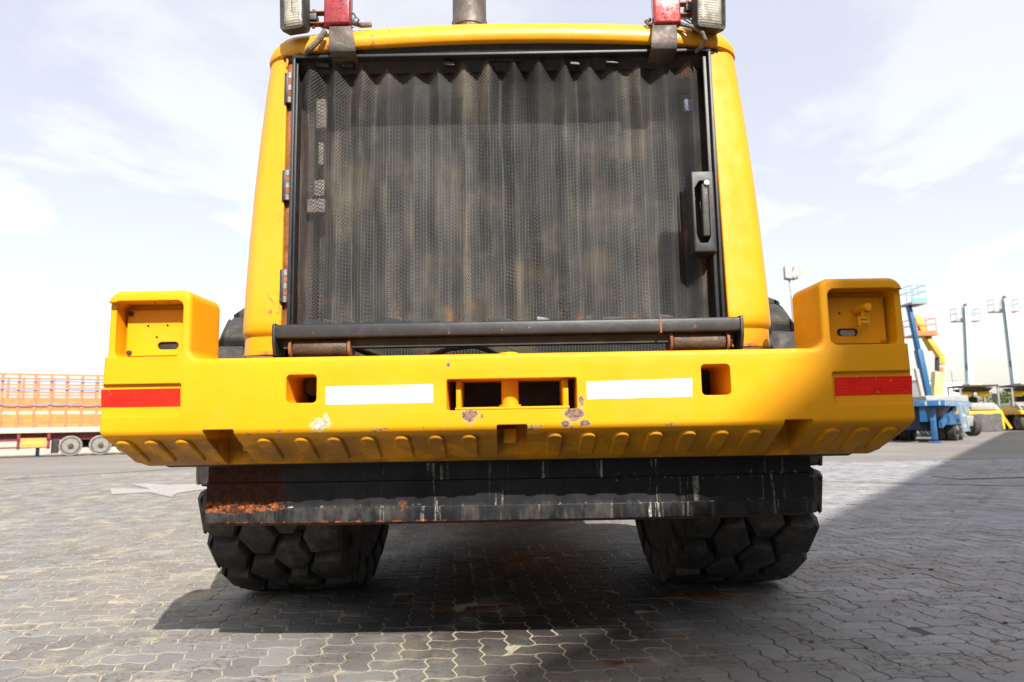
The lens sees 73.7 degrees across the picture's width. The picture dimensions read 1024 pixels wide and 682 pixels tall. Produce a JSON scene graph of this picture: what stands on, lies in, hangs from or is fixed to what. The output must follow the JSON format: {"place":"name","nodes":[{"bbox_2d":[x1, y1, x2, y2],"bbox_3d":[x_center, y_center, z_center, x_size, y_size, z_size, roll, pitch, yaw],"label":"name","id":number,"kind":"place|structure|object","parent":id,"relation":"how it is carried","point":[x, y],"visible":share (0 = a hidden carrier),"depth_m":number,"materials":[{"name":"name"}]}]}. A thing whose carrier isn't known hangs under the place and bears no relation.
{"place":"outdoors","nodes":[
{"label":"outdoors","id":0,"kind":"place"},
{"bbox_2d":[0,440,122,457],"bbox_3d":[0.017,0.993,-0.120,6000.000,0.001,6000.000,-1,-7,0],"label":"ground","id":1,"kind":"structure","parent":0,"point":[26,452],"depth_m":33.67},
{"bbox_2d":[0,429,1023,681],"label":"pavement","id":2,"kind":"structure","parent":0,"point":[976,559],"depth_m":3.71,"materials":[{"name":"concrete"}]},
{"bbox_2d":[0,373,123,456],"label":"cargo trailer","id":3,"kind":"object","parent":2,"relation":"on","point":[72,425],"visible":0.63,"depth_m":25.83,"materials":[{"name":"beige paint"}]},
{"bbox_2d":[6,468,183,479],"bbox_3d":[-8.435,2.953,15.417,9.828,0.001,1.398,4,-8,-33],"label":"paving joint","id":4,"kind":"object","parent":2,"relation":"on","point":[98,473],"visible":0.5,"depth_m":14.90,"materials":[{"name":"grey concrete"}]},
{"bbox_2d":[110,483,206,496],"bbox_3d":[-5.564,2.334,10.735,2.220,0.001,2.564,-1,-7,0],"label":"road marking","id":5,"kind":"object","parent":2,"relation":"on","point":[168,490],"visible":0.77,"depth_m":10.76,"materials":[{"name":"white paint"}]},
{"bbox_2d":[100,0,914,590],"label":"wheel loader","id":6,"kind":"object","parent":2,"relation":"on","point":[506,272],"visible":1,"depth_m":2.72,"materials":[{"name":"yellow paint"}]},
{"bbox_2d":[279,48,724,324],"bbox_3d":[-0.050,-0.623,2.744,1.746,1.126,0.159,-1,-7,0],"label":"screen door","id":7,"kind":"structure","parent":6,"relation":"in","point":[704,230],"depth_m":2.78,"materials":[{"name":"black paint"}]},
{"bbox_2d":[783,266,804,321],"bbox_3d":[11.438,0.461,27.120,0.903,7.078,0.357,-1,-7,0],"label":"floodlight mast","id":8,"kind":"object","parent":2,"relation":"on","point":[790,273],"visible":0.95,"depth_m":27.40,"materials":[{"name":"grey metal"}]},
{"bbox_2d":[836,481,1013,485],"bbox_3d":[5.954,1.976,9.417,5.134,0.001,0.190,-5,-8,31],"label":"paving joint","id":9,"kind":"object","parent":2,"relation":"on","point":[916,483],"visible":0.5,"depth_m":9.37,"materials":[{"name":"grey concrete"}]},
{"bbox_2d":[892,400,969,442],"bbox_3d":[15.963,3.120,26.529,2.760,1.500,5.204,-7,-9,42],"label":"trailer","id":10,"kind":"object","parent":2,"relation":"on","point":[939,420],"visible":0.69,"depth_m":25.53,"materials":[{"name":"blue paint"}]},
{"bbox_2d":[903,315,958,414],"bbox_3d":[22.444,1.767,36.505,2.471,6.347,3.240,-1,-7,0],"label":"boom lift","id":11,"kind":"object","parent":2,"relation":"on","point":[925,335],"visible":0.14,"depth_m":36.33,"materials":[{"name":"yellow paint"}]},
{"bbox_2d":[899,285,981,436],"bbox_3d":[20.186,0.940,33.084,2.471,7.246,3.240,-1,-7,0],"label":"boom lift","id":12,"kind":"object","parent":2,"relation":"on","point":[925,391],"visible":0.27,"depth_m":32.79,"materials":[{"name":"blue paint"}]},
{"bbox_2d":[950,303,980,396],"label":"floodlight mast","id":13,"kind":"object","parent":2,"relation":"on","point":[966,319],"visible":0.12,"depth_m":58.25,"materials":[{"name":"grey metal"}]},
{"bbox_2d":[931,473,1023,479],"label":"pavement line marking","id":14,"kind":"object","parent":2,"relation":"on","point":[982,476],"visible":1,"depth_m":10.37,"materials":[{"name":"paint"}]},
{"bbox_2d":[946,383,1011,430],"bbox_3d":[27.853,3.970,40.880,2.885,2.835,3.411,-3,-7,14],"label":"road roller","id":15,"kind":"object","parent":2,"relation":"on","point":[991,416],"visible":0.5,"depth_m":39.68,"materials":[{"name":"grey paint"}]},
{"bbox_2d":[977,390,1010,403],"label":"shrub","id":16,"kind":"object","parent":2,"relation":"on","point":[1001,396],"visible":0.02,"depth_m":65.45,"materials":[{"name":"green plant"}]},
{"bbox_2d":[987,295,1019,405],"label":"floodlight mast","id":17,"kind":"object","parent":2,"relation":"on","point":[1006,310],"visible":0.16,"depth_m":60.28,"materials":[{"name":"grey metal"}]},
{"bbox_2d":[998,383,1023,430],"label":"road roller","id":18,"kind":"object","parent":2,"relation":"on","point":[1013,412],"visible":0.7,"depth_m":40.88,"materials":[{"name":"yellow metal"}]},
{"bbox_2d":[0,0,1023,402],"label":"sky","id":19,"kind":"structure","parent":0,"point":[885,137],"materials":[{"name":"white"}]},
{"bbox_2d":[912,379,962,395],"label":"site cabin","id":20,"kind":"object","parent":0,"point":[947,383],"visible":0.24,"depth_m":58.05,"materials":[{"name":"white metal"}]},
{"bbox_2d":[943,369,954,394],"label":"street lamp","id":21,"kind":"object","parent":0,"point":[952,379],"visible":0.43,"depth_m":54.92,"materials":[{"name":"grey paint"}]},
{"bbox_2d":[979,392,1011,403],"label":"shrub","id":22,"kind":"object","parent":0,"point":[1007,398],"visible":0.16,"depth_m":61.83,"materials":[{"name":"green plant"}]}
]}

